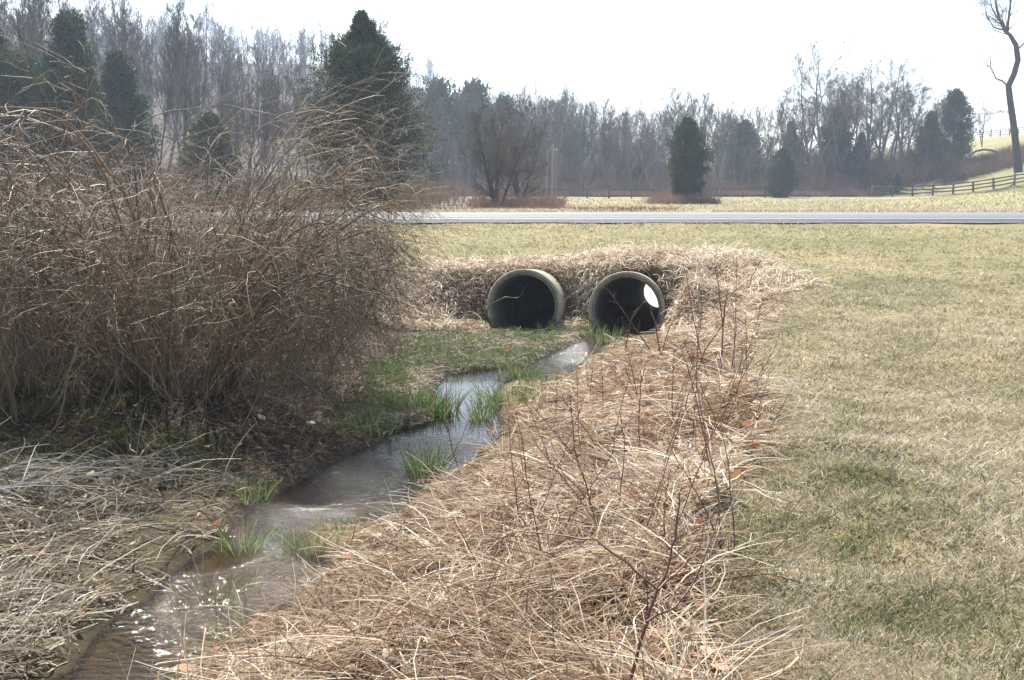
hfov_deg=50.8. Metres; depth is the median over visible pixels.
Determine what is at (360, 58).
cedar tree
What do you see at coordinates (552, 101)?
bare tree
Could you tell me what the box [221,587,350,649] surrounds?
straw tuft
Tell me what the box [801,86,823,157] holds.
bare tree
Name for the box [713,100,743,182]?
bare tree
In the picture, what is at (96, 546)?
straw tuft
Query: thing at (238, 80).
bare tree
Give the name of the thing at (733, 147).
bare tree
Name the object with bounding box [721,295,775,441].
bramble sapling
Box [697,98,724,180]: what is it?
bare tree
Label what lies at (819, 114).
bare tree
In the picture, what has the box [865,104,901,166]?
bare tree
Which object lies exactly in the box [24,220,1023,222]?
road shoulder
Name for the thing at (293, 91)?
bare tree
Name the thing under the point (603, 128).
bare tree
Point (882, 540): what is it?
clover grass
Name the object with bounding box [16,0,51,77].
bare tree
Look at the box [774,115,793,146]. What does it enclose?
bare tree
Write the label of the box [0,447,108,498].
straw tuft
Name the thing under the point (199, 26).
bare tree
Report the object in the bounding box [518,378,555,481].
bramble sapling
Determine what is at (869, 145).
bare tree
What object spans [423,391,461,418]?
grass clump
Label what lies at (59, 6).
bare tree
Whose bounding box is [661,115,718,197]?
cedar tree
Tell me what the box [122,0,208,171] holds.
bare tree
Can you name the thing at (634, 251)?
hanging straw
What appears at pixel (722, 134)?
bare tree
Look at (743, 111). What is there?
bare tree
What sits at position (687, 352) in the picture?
bramble sapling
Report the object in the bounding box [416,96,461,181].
bare tree
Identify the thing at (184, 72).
bare tree
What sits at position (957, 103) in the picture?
cedar tree
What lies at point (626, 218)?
edge line
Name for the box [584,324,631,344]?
grass clump
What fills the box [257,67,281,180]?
bare tree
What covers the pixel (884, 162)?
bare tree
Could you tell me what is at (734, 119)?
bare tree
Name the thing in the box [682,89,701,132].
bare tree
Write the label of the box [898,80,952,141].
bare tree
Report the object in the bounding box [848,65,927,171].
bare tree
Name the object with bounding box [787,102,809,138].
bare tree
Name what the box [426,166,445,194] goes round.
cedar tree
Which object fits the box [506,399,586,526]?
bramble sapling
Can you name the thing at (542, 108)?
bare tree
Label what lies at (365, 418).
grass clump
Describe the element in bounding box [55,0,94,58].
bare tree
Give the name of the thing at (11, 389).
thorn shrub
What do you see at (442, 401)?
grass clump
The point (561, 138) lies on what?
bare tree
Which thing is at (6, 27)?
bare tree
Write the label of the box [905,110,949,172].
cedar tree
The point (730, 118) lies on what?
bare tree
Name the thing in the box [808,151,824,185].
bare tree
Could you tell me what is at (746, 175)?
bare tree
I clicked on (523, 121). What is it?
bare tree
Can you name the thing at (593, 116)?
bare tree
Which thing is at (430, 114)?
bare tree
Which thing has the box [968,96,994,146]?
bare tree
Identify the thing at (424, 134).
bare tree
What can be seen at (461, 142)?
bare tree
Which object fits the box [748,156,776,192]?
bare tree
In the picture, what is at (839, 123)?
bare tree
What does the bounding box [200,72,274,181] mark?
bare tree
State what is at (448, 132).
bare tree
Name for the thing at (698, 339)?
bramble sapling
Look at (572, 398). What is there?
straw tuft
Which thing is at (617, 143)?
bare tree
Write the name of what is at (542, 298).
culvert pipe
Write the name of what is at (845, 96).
bare tree
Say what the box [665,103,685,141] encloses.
bare tree
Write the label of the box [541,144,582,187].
bare tree
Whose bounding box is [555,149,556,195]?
wooden pole
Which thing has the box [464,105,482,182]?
bare tree
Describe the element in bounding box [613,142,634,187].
bare tree
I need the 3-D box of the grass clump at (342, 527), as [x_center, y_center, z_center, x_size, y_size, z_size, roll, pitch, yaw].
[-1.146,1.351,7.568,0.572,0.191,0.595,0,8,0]
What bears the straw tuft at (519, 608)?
on the ground at (100, 646)
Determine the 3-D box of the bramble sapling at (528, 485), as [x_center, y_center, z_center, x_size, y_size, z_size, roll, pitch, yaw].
[0.250,0.772,5.459,0.558,0.843,0.192,0,8,0]
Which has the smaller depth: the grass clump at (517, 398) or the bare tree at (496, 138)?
the grass clump at (517, 398)
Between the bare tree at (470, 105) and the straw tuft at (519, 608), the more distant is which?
the bare tree at (470, 105)
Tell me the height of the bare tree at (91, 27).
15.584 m
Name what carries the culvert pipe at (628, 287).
on the ground at (100, 646)
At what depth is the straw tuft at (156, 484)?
8.39 m
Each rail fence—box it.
[542,187,853,198]
[871,173,1023,196]
[972,127,1023,138]
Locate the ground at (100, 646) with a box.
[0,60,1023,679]
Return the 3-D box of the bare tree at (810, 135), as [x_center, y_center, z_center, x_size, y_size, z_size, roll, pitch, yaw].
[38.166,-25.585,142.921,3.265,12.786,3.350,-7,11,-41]
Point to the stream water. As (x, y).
(332, 511)
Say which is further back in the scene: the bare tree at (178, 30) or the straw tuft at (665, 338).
the bare tree at (178, 30)
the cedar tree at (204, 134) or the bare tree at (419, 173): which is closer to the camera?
the cedar tree at (204, 134)
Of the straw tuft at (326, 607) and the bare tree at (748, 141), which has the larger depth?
the bare tree at (748, 141)
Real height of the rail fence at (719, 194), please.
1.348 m
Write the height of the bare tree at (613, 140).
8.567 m
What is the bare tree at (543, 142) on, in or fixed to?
on the ground at (100, 646)
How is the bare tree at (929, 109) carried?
on the ground at (100, 646)
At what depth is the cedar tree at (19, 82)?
56.07 m
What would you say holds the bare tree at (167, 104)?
on the ground at (100, 646)
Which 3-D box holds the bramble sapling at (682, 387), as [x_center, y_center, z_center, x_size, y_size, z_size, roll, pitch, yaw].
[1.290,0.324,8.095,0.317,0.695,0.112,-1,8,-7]
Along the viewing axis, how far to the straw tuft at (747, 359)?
9.78 m
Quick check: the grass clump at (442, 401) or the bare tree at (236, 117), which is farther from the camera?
the bare tree at (236, 117)
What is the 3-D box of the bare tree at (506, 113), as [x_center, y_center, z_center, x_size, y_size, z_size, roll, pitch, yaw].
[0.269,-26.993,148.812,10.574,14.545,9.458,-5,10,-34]
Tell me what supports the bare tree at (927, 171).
on the ground at (100, 646)
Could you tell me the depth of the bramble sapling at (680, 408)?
5.89 m
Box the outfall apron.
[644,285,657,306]
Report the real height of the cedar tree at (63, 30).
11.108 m
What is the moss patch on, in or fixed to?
on the ground at (100, 646)
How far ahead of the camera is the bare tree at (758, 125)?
135.57 m
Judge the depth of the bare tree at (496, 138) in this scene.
118.65 m
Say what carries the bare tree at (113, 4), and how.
on the ground at (100, 646)
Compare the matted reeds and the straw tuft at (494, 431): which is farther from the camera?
the straw tuft at (494, 431)
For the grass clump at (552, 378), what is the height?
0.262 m
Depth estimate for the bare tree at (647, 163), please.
119.79 m
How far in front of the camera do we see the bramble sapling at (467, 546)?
5.30 m
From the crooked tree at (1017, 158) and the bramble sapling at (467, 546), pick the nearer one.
the bramble sapling at (467, 546)
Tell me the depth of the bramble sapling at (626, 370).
9.73 m
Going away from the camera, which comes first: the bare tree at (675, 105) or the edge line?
the edge line
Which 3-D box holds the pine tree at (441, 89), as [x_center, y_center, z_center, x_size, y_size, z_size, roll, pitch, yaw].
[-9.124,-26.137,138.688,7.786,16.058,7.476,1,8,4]
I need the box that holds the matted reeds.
[0,411,273,679]
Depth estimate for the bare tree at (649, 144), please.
140.98 m
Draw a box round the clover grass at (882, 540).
[571,242,1023,679]
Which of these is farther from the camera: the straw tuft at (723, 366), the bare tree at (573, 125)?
the bare tree at (573, 125)
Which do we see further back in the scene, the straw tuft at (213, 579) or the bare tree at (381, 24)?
the bare tree at (381, 24)
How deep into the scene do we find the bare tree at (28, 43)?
69.33 m
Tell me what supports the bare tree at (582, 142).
on the ground at (100, 646)
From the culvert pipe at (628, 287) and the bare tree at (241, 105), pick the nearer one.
the culvert pipe at (628, 287)
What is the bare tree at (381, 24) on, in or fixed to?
on the ground at (100, 646)
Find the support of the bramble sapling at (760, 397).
on the matted straw at (578, 600)
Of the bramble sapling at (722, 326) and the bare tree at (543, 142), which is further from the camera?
the bare tree at (543, 142)
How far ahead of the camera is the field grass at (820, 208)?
50.48 m
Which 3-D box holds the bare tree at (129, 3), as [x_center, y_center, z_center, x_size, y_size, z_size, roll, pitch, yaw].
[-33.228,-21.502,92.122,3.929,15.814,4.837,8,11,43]
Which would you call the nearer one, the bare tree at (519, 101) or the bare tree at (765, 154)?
the bare tree at (765, 154)
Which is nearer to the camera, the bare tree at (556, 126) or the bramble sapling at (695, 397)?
the bramble sapling at (695, 397)
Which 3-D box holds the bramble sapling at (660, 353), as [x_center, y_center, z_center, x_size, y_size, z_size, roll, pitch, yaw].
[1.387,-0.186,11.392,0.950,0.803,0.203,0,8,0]
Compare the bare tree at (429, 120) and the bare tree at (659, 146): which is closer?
the bare tree at (429, 120)
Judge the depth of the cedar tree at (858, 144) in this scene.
125.74 m
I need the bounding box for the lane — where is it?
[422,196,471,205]
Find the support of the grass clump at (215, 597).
on the ground at (100, 646)
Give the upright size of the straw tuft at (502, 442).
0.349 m
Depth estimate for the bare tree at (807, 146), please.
127.11 m
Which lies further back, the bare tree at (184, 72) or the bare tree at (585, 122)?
the bare tree at (585, 122)
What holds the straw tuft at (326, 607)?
on the ground at (100, 646)
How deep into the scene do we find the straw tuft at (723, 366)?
9.27 m
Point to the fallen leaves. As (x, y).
(567, 570)
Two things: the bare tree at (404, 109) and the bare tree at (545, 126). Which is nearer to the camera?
the bare tree at (545, 126)
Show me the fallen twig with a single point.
(500, 299)
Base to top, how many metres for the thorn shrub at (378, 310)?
2.614 m
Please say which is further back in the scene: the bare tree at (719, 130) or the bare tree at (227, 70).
the bare tree at (719, 130)
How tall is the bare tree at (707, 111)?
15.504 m
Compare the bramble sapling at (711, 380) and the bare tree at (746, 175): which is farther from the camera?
the bare tree at (746, 175)
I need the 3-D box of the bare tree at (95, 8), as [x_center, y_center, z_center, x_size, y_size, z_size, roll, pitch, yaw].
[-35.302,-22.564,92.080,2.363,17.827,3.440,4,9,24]
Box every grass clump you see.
[166,562,265,615]
[170,611,244,654]
[195,518,279,560]
[218,466,283,504]
[264,515,358,562]
[308,511,373,544]
[319,403,407,435]
[351,354,412,372]
[357,377,475,419]
[387,427,468,482]
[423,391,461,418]
[460,390,502,424]
[463,372,557,410]
[489,355,545,379]
[515,366,574,384]
[533,314,609,336]
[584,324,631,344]
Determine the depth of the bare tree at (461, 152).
149.58 m
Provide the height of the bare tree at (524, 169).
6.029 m
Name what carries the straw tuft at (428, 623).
on the ground at (100, 646)
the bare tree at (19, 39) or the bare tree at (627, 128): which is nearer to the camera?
the bare tree at (19, 39)
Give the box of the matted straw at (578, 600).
[100,250,884,679]
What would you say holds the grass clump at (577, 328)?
on the ground at (100, 646)
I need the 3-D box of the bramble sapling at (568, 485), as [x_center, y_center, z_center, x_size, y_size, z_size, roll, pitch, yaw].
[0.334,0.735,5.386,0.549,0.934,0.381,0,8,0]
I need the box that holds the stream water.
[114,327,649,667]
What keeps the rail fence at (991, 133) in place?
on the ground at (100, 646)
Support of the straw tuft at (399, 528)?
on the ground at (100, 646)
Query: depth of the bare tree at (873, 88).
137.01 m
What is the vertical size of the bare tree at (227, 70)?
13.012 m
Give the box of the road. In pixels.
[24,212,1023,220]
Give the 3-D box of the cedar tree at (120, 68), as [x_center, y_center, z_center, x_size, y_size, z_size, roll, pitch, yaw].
[-23.057,-12.348,63.068,5.205,9.522,5.924,-6,10,-36]
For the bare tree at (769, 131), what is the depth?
129.19 m
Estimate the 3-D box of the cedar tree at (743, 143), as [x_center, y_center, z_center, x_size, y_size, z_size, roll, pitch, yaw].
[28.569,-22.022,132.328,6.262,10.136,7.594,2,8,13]
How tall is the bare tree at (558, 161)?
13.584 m
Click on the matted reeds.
(39, 621)
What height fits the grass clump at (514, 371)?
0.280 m
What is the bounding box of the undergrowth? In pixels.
[14,140,1023,211]
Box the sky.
[0,0,1023,165]
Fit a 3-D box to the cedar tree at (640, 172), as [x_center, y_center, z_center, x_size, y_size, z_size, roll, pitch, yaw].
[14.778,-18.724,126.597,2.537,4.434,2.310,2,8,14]
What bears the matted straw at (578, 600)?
on the ground at (100, 646)
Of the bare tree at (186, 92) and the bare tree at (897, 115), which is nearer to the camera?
the bare tree at (186, 92)
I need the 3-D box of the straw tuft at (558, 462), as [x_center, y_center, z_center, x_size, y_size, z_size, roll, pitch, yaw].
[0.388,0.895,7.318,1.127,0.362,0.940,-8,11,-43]
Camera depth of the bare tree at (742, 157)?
121.77 m
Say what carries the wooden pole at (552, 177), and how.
on the ground at (100, 646)
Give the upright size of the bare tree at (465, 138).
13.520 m
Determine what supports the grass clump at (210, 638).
on the ground at (100, 646)
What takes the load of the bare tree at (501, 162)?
on the ground at (100, 646)
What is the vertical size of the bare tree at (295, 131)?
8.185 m
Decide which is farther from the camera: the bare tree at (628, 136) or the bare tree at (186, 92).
the bare tree at (628, 136)
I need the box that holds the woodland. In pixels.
[1,3,751,176]
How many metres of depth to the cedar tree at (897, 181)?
120.42 m
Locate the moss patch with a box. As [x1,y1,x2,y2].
[0,367,253,491]
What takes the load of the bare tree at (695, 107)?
on the ground at (100, 646)
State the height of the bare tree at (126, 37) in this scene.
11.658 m
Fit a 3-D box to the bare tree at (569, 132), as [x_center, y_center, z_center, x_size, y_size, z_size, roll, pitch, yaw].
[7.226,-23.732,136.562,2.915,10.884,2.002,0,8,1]
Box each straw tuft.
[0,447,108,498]
[4,466,172,572]
[62,400,208,477]
[86,459,217,512]
[135,527,270,605]
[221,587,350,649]
[274,556,404,643]
[334,476,476,564]
[359,553,546,657]
[426,510,658,665]
[473,418,535,454]
[478,415,530,435]
[505,436,627,494]
[545,450,698,551]
[548,383,611,416]
[557,435,889,625]
[580,448,749,530]
[641,326,689,349]
[681,350,768,388]
[705,340,785,370]
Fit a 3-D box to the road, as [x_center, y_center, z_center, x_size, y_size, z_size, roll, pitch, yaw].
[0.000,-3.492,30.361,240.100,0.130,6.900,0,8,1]
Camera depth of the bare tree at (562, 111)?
153.43 m
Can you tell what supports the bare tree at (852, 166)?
on the ground at (100, 646)
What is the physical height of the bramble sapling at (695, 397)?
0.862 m
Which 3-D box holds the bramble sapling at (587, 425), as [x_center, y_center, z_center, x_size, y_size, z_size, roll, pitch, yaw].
[0.549,0.604,7.471,0.856,0.907,0.310,-1,8,-5]
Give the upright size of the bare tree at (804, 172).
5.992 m
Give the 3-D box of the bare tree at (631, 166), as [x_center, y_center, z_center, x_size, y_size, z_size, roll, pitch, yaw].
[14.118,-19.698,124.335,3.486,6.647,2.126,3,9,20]
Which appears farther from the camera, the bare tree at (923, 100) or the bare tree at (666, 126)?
the bare tree at (923, 100)
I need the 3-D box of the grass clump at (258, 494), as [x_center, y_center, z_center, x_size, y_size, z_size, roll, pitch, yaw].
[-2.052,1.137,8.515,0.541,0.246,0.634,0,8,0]
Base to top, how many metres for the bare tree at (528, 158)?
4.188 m
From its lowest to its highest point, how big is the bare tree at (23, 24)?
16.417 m
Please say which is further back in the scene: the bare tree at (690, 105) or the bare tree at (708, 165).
the bare tree at (690, 105)
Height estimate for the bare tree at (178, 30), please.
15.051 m
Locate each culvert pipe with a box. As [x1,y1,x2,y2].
[487,269,565,328]
[589,271,664,336]
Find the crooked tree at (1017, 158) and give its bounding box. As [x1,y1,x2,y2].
[972,0,1023,172]
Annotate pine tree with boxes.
[415,73,466,180]
[449,76,499,181]
[481,91,527,178]
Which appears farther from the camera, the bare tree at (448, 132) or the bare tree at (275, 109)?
the bare tree at (448, 132)
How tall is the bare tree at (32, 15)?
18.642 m
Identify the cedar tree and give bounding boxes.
[0,8,133,203]
[0,27,85,201]
[79,46,168,197]
[169,111,246,202]
[285,8,451,207]
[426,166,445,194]
[627,164,646,186]
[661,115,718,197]
[721,119,770,183]
[762,147,802,197]
[782,121,808,175]
[810,105,854,180]
[846,132,868,182]
[887,174,903,192]
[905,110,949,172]
[936,87,982,160]
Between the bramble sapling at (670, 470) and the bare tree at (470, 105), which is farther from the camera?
the bare tree at (470, 105)
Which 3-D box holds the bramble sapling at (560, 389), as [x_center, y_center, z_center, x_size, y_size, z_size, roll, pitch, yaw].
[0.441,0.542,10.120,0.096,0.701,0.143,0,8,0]
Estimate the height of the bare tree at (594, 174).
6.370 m
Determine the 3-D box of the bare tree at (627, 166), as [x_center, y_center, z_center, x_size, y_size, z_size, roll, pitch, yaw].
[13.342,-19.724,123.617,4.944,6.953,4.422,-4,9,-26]
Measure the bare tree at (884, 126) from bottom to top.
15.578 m
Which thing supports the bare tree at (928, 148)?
on the ground at (100, 646)
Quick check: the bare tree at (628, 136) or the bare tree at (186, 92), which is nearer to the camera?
the bare tree at (186, 92)
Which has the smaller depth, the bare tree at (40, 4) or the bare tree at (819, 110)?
the bare tree at (40, 4)
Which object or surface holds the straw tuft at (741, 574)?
on the ground at (100, 646)
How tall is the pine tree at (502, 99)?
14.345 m
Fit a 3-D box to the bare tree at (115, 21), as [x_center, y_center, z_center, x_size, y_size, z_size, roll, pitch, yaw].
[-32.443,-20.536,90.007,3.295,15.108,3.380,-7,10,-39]
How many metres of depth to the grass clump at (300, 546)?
7.41 m
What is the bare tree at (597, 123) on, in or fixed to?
on the ground at (100, 646)
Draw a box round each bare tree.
[0,0,25,104]
[0,0,39,65]
[0,0,47,78]
[0,18,12,41]
[8,0,49,71]
[14,0,54,55]
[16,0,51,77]
[23,17,43,75]
[30,0,88,167]
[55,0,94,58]
[79,4,103,109]
[80,0,113,78]
[90,0,147,69]
[93,0,148,99]
[103,4,135,156]
[107,19,140,92]
[118,7,156,173]
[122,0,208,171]
[145,0,232,158]
[148,0,201,177]
[152,21,190,174]
[163,9,216,178]
[165,35,198,134]
[183,34,211,125]
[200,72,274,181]
[200,78,218,163]
[201,35,256,170]
[212,37,286,176]
[226,87,245,152]
[229,72,293,182]
[230,38,311,186]
[242,61,309,181]
[249,63,292,177]
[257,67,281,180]
[280,80,301,181]
[283,102,302,183]
[285,58,316,177]
[350,73,446,191]
[374,5,401,191]
[395,85,449,175]
[400,77,413,169]
[402,128,420,178]
[407,162,434,186]
[411,98,439,178]
[416,82,443,165]
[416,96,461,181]
[418,85,476,179]
[443,89,477,184]
[445,116,495,176]
[453,104,473,177]
[454,91,509,183]
[456,91,552,204]
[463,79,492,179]
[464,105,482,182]
[480,92,533,158]
[483,126,504,152]
[491,95,559,179]
[491,112,556,198]
[511,84,530,174]
[516,90,586,184]
[517,103,536,151]
[518,164,554,184]
[520,145,534,194]
[523,128,556,179]
[529,103,558,163]
[530,109,551,175]
[532,90,558,141]
[538,150,554,182]
[540,89,561,154]
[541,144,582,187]
[547,105,569,157]
[552,89,576,176]
[552,90,573,170]
[555,110,606,185]
[556,106,583,184]
[558,91,589,170]
[558,145,611,185]
[561,112,576,175]
[573,101,618,185]
[574,94,593,184]
[578,93,606,176]
[587,151,608,188]
[589,120,601,181]
[592,116,635,181]
[592,117,615,184]
[605,117,622,180]
[609,110,661,188]
[609,139,649,187]
[611,127,624,179]
[613,103,632,171]
[613,128,659,170]
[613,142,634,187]
[618,137,666,184]
[623,141,644,183]
[624,134,674,191]
[625,128,660,167]
[636,112,656,159]
[639,145,670,190]
[645,126,662,175]
[654,137,664,177]
[658,76,693,131]
[660,105,676,183]
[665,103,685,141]
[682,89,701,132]
[684,89,705,137]
[691,84,716,137]
[691,139,721,194]
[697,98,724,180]
[705,129,720,183]
[705,131,726,187]
[710,110,729,184]
[710,114,730,163]
[711,140,759,187]
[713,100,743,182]
[718,114,740,182]
[721,108,742,129]
[725,156,741,183]
[727,122,745,181]
[728,101,755,138]
[734,144,757,187]
[740,118,756,180]
[740,151,757,183]
[745,98,769,176]
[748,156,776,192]
[753,108,763,154]
[756,142,813,167]
[759,139,776,169]
[760,106,786,156]
[761,103,779,159]
[772,74,855,166]
[772,91,794,150]
[774,103,806,151]
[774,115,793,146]
[775,95,786,146]
[779,52,860,167]
[779,139,811,171]
[780,62,870,150]
[782,37,886,182]
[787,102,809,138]
[790,147,825,183]
[792,100,811,141]
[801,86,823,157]
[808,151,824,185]
[810,72,888,178]
[815,51,915,160]
[819,63,914,148]
[822,143,842,191]
[823,147,838,184]
[827,146,877,177]
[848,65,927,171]
[849,125,885,178]
[859,54,937,152]
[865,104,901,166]
[868,74,926,158]
[875,142,891,188]
[882,72,934,152]
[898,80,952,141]
[898,126,943,178]
[910,93,944,134]
[916,153,942,188]
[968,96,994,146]
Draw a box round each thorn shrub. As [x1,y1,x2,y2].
[0,0,490,455]
[0,57,322,410]
[0,117,261,332]
[0,118,402,360]
[0,237,238,425]
[162,202,448,366]
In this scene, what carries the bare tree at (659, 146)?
on the ground at (100, 646)
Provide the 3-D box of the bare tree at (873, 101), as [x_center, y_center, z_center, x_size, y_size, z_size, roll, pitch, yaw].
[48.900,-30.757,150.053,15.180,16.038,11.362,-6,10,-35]
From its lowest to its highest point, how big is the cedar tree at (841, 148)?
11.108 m
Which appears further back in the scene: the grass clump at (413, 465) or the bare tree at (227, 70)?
the bare tree at (227, 70)
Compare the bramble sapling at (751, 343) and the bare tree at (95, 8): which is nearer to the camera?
the bramble sapling at (751, 343)
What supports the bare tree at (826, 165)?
on the ground at (100, 646)
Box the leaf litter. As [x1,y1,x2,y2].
[0,292,544,506]
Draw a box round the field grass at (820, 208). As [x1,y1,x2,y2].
[2,188,1023,212]
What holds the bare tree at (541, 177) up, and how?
on the ground at (100, 646)
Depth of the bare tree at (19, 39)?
69.32 m
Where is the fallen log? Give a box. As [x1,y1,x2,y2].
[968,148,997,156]
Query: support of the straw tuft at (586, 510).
on the ground at (100, 646)
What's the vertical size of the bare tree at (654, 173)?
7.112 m
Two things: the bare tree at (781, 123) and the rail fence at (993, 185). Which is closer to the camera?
the rail fence at (993, 185)
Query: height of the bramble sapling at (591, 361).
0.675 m
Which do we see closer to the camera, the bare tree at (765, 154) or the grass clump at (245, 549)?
the grass clump at (245, 549)
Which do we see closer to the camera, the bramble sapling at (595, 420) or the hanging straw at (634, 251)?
the bramble sapling at (595, 420)
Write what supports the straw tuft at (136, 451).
on the ground at (100, 646)
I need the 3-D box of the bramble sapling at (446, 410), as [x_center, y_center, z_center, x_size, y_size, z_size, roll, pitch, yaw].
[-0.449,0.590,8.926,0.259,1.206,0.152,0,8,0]
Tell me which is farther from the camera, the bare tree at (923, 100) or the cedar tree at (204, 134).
the bare tree at (923, 100)
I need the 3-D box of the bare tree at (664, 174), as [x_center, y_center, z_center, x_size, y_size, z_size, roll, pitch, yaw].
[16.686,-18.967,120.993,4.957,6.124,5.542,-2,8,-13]
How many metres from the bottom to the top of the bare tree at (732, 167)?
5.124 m
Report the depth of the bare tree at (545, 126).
135.48 m
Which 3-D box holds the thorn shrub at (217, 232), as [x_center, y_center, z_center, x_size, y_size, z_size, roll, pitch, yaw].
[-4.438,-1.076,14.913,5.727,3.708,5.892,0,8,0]
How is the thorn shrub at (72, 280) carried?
on the ground at (100, 646)
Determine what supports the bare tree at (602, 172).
on the ground at (100, 646)
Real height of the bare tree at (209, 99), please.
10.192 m
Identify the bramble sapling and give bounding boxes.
[444,344,472,477]
[452,506,505,571]
[480,473,719,679]
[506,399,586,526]
[508,412,618,557]
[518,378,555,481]
[524,391,635,536]
[532,368,656,470]
[547,362,638,463]
[554,361,562,425]
[584,331,598,391]
[597,319,638,408]
[599,285,687,359]
[636,350,647,445]
[646,375,733,544]
[661,357,702,473]
[664,338,705,426]
[667,329,709,377]
[670,332,712,476]
[672,328,742,556]
[680,257,805,386]
[683,339,747,433]
[686,307,706,392]
[687,335,752,462]
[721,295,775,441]
[726,293,779,388]
[750,361,775,435]
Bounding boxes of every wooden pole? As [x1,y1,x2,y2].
[545,151,547,195]
[551,144,553,196]
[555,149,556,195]
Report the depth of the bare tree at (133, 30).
82.65 m
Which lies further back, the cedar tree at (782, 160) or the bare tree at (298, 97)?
the cedar tree at (782, 160)
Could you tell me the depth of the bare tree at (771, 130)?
154.30 m
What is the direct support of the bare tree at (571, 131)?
on the ground at (100, 646)
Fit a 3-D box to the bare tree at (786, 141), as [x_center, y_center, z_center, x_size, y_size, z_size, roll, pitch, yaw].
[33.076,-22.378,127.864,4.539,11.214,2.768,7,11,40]
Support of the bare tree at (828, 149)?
on the ground at (100, 646)
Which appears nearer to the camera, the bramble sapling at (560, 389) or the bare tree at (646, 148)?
the bramble sapling at (560, 389)
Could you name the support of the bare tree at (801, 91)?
on the ground at (100, 646)
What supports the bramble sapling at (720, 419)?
on the ground at (100, 646)
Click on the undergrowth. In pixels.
(953, 169)
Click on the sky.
(635, 50)
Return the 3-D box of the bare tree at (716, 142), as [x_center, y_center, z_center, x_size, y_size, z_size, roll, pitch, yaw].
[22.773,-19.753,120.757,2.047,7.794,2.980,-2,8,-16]
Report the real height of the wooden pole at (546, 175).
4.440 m
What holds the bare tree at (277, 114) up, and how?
on the ground at (100, 646)
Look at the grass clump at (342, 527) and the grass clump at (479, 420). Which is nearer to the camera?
the grass clump at (342, 527)
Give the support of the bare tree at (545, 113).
on the ground at (100, 646)
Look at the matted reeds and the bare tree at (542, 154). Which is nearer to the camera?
the matted reeds
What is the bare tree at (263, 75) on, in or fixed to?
on the ground at (100, 646)
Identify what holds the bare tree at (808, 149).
on the ground at (100, 646)
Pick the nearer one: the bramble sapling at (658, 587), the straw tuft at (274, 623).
the bramble sapling at (658, 587)
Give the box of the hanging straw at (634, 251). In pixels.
[324,237,840,340]
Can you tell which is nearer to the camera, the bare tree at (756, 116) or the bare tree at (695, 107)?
the bare tree at (756, 116)
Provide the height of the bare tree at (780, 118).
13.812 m
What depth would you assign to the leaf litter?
10.31 m
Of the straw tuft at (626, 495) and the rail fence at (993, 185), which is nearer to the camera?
the straw tuft at (626, 495)
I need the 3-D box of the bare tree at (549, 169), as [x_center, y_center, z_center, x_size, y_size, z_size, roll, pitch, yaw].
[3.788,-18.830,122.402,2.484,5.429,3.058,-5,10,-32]
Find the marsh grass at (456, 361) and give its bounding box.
[340,311,589,425]
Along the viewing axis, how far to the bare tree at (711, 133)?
140.44 m
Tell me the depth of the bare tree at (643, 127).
133.86 m
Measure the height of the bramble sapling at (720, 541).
0.983 m
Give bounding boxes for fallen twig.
[484,288,524,313]
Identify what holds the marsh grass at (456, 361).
on the ground at (100, 646)
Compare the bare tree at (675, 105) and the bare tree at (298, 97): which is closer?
the bare tree at (298, 97)
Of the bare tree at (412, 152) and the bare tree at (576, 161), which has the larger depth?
the bare tree at (412, 152)
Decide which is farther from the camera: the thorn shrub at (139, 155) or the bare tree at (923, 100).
the bare tree at (923, 100)
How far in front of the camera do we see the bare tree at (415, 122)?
146.35 m
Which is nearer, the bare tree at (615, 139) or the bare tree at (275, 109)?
the bare tree at (275, 109)
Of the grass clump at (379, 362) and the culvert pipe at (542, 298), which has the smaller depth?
the grass clump at (379, 362)
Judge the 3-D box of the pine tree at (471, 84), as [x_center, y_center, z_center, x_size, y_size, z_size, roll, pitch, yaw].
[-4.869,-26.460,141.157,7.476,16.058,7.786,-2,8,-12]
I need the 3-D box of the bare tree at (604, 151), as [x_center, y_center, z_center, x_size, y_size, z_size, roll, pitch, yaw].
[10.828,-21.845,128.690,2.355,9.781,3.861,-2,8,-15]
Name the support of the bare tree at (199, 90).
on the ground at (100, 646)
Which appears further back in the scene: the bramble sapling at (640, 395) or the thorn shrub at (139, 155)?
the thorn shrub at (139, 155)
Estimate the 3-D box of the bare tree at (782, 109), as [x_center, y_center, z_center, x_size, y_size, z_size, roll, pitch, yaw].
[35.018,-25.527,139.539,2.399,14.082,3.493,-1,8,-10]
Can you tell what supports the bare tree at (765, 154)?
on the ground at (100, 646)
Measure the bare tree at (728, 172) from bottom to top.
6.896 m
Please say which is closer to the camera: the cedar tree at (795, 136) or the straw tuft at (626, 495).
the straw tuft at (626, 495)
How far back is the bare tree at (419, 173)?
120.24 m
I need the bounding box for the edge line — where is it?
[248,218,862,218]
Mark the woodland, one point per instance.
(259, 42)
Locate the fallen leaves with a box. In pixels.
[17,300,775,679]

